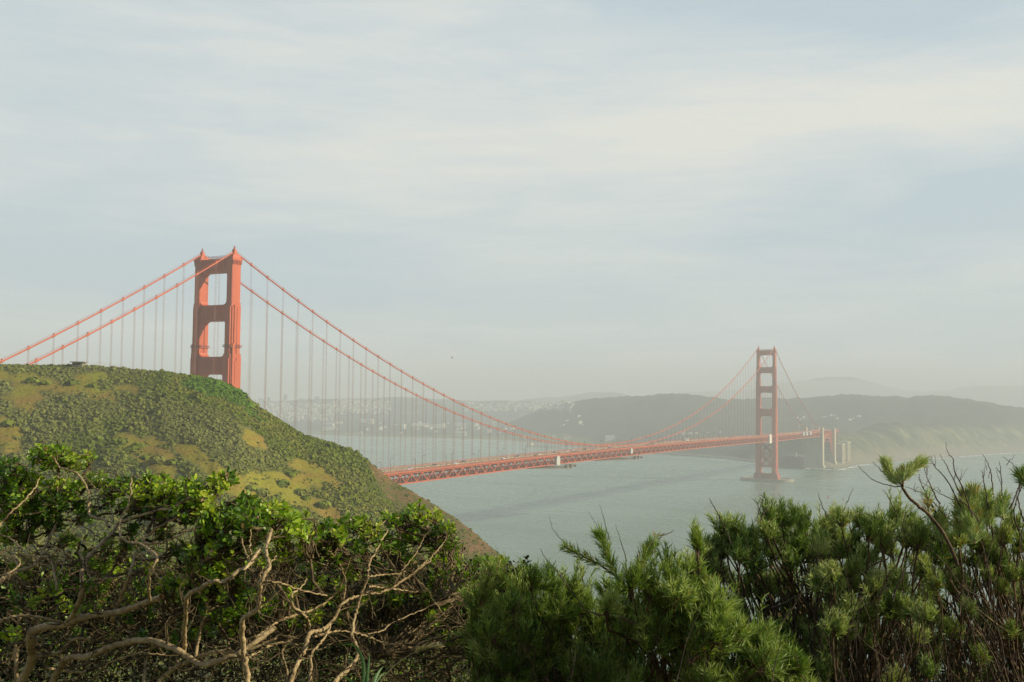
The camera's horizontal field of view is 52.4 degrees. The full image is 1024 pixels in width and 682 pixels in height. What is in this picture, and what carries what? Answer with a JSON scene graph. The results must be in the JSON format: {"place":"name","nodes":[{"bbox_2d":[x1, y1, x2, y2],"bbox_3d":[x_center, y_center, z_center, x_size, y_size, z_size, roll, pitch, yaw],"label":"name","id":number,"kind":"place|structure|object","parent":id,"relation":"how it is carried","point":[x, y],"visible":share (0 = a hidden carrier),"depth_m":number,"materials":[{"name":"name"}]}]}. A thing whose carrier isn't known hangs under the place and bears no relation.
{"place":"outdoors","nodes":[
{"label":"outdoors","id":0,"kind":"place"},
{"bbox_2d":[0,366,573,681],"bbox_3d":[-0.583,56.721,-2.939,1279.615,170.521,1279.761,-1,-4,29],"label":"hillside","id":1,"kind":"structure","parent":0,"point":[24,396],"depth_m":334.64,"materials":[{"name":"green plant"}]},
{"bbox_2d":[0,419,16,426],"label":"bush","id":2,"kind":"object","parent":1,"relation":"on","point":[9,422],"visible":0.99,"depth_m":343.39,"materials":[{"name":"green plant"}]},
{"bbox_2d":[25,376,39,382],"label":"bush","id":3,"kind":"object","parent":1,"relation":"on","point":[31,379],"visible":1,"depth_m":375.06,"materials":[{"name":"green plant"}]},
{"bbox_2d":[39,379,51,384],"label":"bush","id":4,"kind":"object","parent":1,"relation":"on","point":[45,381],"visible":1,"depth_m":373.37,"materials":[{"name":"green plant"}]},
{"bbox_2d":[65,379,80,384],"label":"bush","id":5,"kind":"object","parent":1,"relation":"on","point":[73,381],"visible":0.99,"depth_m":373.18,"materials":[{"name":"green plant"}]},
{"bbox_2d":[70,361,87,367],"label":"lookout bunker","id":6,"kind":"object","parent":1,"relation":"on","point":[77,364],"visible":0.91,"depth_m":389.82,"materials":[{"name":"concrete"}]},
{"bbox_2d":[87,383,96,386],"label":"bush","id":7,"kind":"object","parent":1,"relation":"on","point":[92,384],"visible":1,"depth_m":371.36,"materials":[{"name":"green plant"}]},
{"bbox_2d":[124,446,137,451],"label":"bush","id":8,"kind":"object","parent":1,"relation":"on","point":[127,449],"visible":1,"depth_m":325.13,"materials":[{"name":"green plant"}]},
{"bbox_2d":[0,440,275,681],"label":"coyote brush","id":9,"kind":"object","parent":1,"relation":"on","point":[19,502],"visible":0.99,"depth_m":2.68,"materials":[{"name":"green plant"}]},
{"bbox_2d":[130,442,145,448],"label":"bush","id":10,"kind":"object","parent":1,"relation":"on","point":[135,445],"visible":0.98,"depth_m":326.97,"materials":[{"name":"green plant"}]},
{"bbox_2d":[140,454,149,459],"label":"bush","id":11,"kind":"object","parent":1,"relation":"on","point":[145,456],"visible":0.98,"depth_m":321.02,"materials":[{"name":"green plant"}]},
{"bbox_2d":[149,454,165,462],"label":"bush","id":12,"kind":"object","parent":1,"relation":"on","point":[157,458],"visible":1,"depth_m":316.93,"materials":[{"name":"green plant"}]},
{"bbox_2d":[166,459,176,464],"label":"bush","id":13,"kind":"object","parent":1,"relation":"on","point":[172,461],"visible":1,"depth_m":315.80,"materials":[{"name":"green plant"}]},
{"bbox_2d":[62,466,393,681],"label":"coyote brush","id":14,"kind":"object","parent":1,"relation":"on","point":[249,520],"visible":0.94,"depth_m":2.34,"materials":[{"name":"green plant"}]},
{"bbox_2d":[246,485,256,490],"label":"bush","id":15,"kind":"object","parent":1,"relation":"on","point":[249,487],"visible":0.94,"depth_m":308.65,"materials":[{"name":"green plant"}]},
{"bbox_2d":[255,486,269,495],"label":"bush","id":16,"kind":"object","parent":1,"relation":"on","point":[260,491],"visible":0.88,"depth_m":311.02,"materials":[{"name":"green plant"}]},
{"bbox_2d":[276,479,289,487],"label":"bush","id":17,"kind":"object","parent":1,"relation":"on","point":[282,483],"visible":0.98,"depth_m":323.04,"materials":[{"name":"green plant"}]},
{"bbox_2d":[0,364,573,681],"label":"hillside scrub","id":18,"kind":"object","parent":1,"relation":"on","point":[156,404],"visible":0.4,"depth_m":341.99,"materials":[{"name":"green plant"}]},
{"bbox_2d":[285,470,296,476],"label":"bush","id":19,"kind":"object","parent":1,"relation":"on","point":[289,473],"visible":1,"depth_m":332.50,"materials":[{"name":"green plant"}]},
{"bbox_2d":[294,488,306,494],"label":"bush","id":20,"kind":"object","parent":1,"relation":"on","point":[297,491],"visible":1,"depth_m":324.19,"materials":[{"name":"green plant"}]},
{"bbox_2d":[301,495,311,499],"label":"bush","id":21,"kind":"object","parent":1,"relation":"on","point":[305,497],"visible":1,"depth_m":322.60,"materials":[{"name":"green plant"}]},
{"bbox_2d":[315,500,331,508],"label":"bush","id":22,"kind":"object","parent":1,"relation":"on","point":[323,504],"visible":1,"depth_m":320.12,"materials":[{"name":"green plant"}]},
{"bbox_2d":[257,497,526,681],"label":"coyote brush","id":23,"kind":"object","parent":1,"relation":"on","point":[424,614],"visible":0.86,"depth_m":2.70,"materials":[{"name":"green plant"}]},
{"bbox_2d":[341,640,445,681],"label":"grass tuft","id":24,"kind":"object","parent":1,"relation":"on","point":[364,669],"visible":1,"depth_m":2.17,"materials":[{"name":"green plant"}]},
{"bbox_2d":[6,642,996,681],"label":"fallen brushwood","id":25,"kind":"object","parent":1,"relation":"on","point":[215,675],"visible":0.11,"depth_m":4.96,"materials":[{"name":"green plant"}]},
{"bbox_2d":[0,534,1008,681],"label":"undergrowth","id":26,"kind":"object","parent":1,"relation":"on","point":[3,591],"visible":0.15,"depth_m":3.43,"materials":[{"name":"green plant"}]},
{"bbox_2d":[449,549,643,681],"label":"sagebrush","id":27,"kind":"object","parent":1,"relation":"on","point":[554,617],"visible":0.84,"depth_m":2.32,"materials":[{"name":"green plant"}]},
{"bbox_2d":[549,504,819,681],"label":"sagebrush","id":28,"kind":"object","parent":1,"relation":"on","point":[694,625],"visible":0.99,"depth_m":2.18,"materials":[{"name":"green plant"}]},
{"bbox_2d":[655,489,849,681],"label":"sagebrush","id":29,"kind":"object","parent":1,"relation":"on","point":[735,541],"visible":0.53,"depth_m":2.69,"materials":[{"name":"green plant"}]},
{"bbox_2d":[749,484,995,681],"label":"sagebrush","id":30,"kind":"object","parent":1,"relation":"on","point":[867,609],"visible":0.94,"depth_m":2.41,"materials":[{"name":"green plant"}]},
{"bbox_2d":[858,442,1023,681],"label":"sagebrush","id":31,"kind":"object","parent":1,"relation":"on","point":[1001,571],"visible":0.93,"depth_m":2.49,"materials":[{"name":"green plant"}]},
{"bbox_2d":[0,0,1023,401],"label":"sky","id":32,"kind":"structure","parent":0,"point":[546,198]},
{"bbox_2d":[256,377,1023,468],"bbox_3d":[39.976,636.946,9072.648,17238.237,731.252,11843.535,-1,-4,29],"label":"shore hills","id":33,"kind":"structure","parent":0,"point":[895,424],"depth_m":3228.41,"materials":[{"name":"grey"}]},
{"bbox_2d":[322,427,333,429],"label":"long building","id":34,"kind":"structure","parent":33,"relation":"on","point":[329,428],"depth_m":3842.43,"materials":[{"name":"paint"}]},
{"bbox_2d":[322,423,334,426],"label":"long building","id":35,"kind":"structure","parent":33,"relation":"on","point":[328,424],"depth_m":3937.60,"materials":[{"name":"paint"}]},
{"bbox_2d":[257,398,574,421],"bbox_3d":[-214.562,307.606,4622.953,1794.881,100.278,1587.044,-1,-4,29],"label":"distant city","id":36,"kind":"object","parent":33,"relation":"on","point":[292,413],"visible":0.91,"depth_m":4530.92,"materials":[{"name":"paint"}]},
{"bbox_2d":[412,423,427,425],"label":"long building","id":37,"kind":"structure","parent":33,"relation":"on","point":[418,424],"depth_m":3925.72,"materials":[{"name":"paint"}]},
{"bbox_2d":[430,424,440,427],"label":"long building","id":38,"kind":"structure","parent":33,"relation":"on","point":[436,425],"depth_m":3870.16,"materials":[{"name":"paint"}]},
{"bbox_2d":[452,431,465,435],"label":"long building","id":39,"kind":"structure","parent":33,"relation":"on","point":[458,433],"depth_m":3555.97,"materials":[{"name":"paint"}]},
{"bbox_2d":[454,423,465,425],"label":"long building","id":40,"kind":"structure","parent":33,"relation":"on","point":[457,424],"depth_m":3975.77,"materials":[{"name":"paint"}]},
{"bbox_2d":[605,435,614,440],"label":"long building","id":41,"kind":"structure","parent":33,"relation":"on","point":[609,437],"depth_m":2988.98,"materials":[{"name":"paint"}]},
{"bbox_2d":[778,452,803,467],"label":"brick fort","id":42,"kind":"structure","parent":33,"relation":"on","point":[791,460],"depth_m":2110.84,"materials":[{"name":"brick"}]},
{"bbox_2d":[311,435,1023,680],"bbox_3d":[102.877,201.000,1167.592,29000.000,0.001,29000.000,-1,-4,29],"label":"water","id":43,"kind":"structure","parent":0,"point":[509,513],"depth_m":1514.44,"materials":[{"name":"grey liquid"}]},
{"bbox_2d":[0,245,850,484],"bbox_3d":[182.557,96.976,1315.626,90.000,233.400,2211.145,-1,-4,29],"label":"suspension bridge","id":44,"kind":"structure","parent":43,"relation":"in","point":[820,445],"depth_m":887.03,"materials":[{"name":"orange paint"}]},
{"bbox_2d":[527,443,558,446],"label":"pier","id":45,"kind":"structure","parent":43,"relation":"in","point":[532,444],"depth_m":2905.33,"materials":[{"name":"beige paint"}]},
{"bbox_2d":[652,453,834,468],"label":"sea wall","id":46,"kind":"structure","parent":43,"relation":"on","point":[726,458],"depth_m":2421.49,"materials":[{"name":"concrete"}]},
{"bbox_2d":[796,452,1018,469],"bbox_3d":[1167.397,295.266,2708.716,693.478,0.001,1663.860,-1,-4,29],"label":"surf foam","id":47,"kind":"object","parent":43,"relation":"on","point":[911,460],"visible":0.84,"depth_m":2234.67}
]}

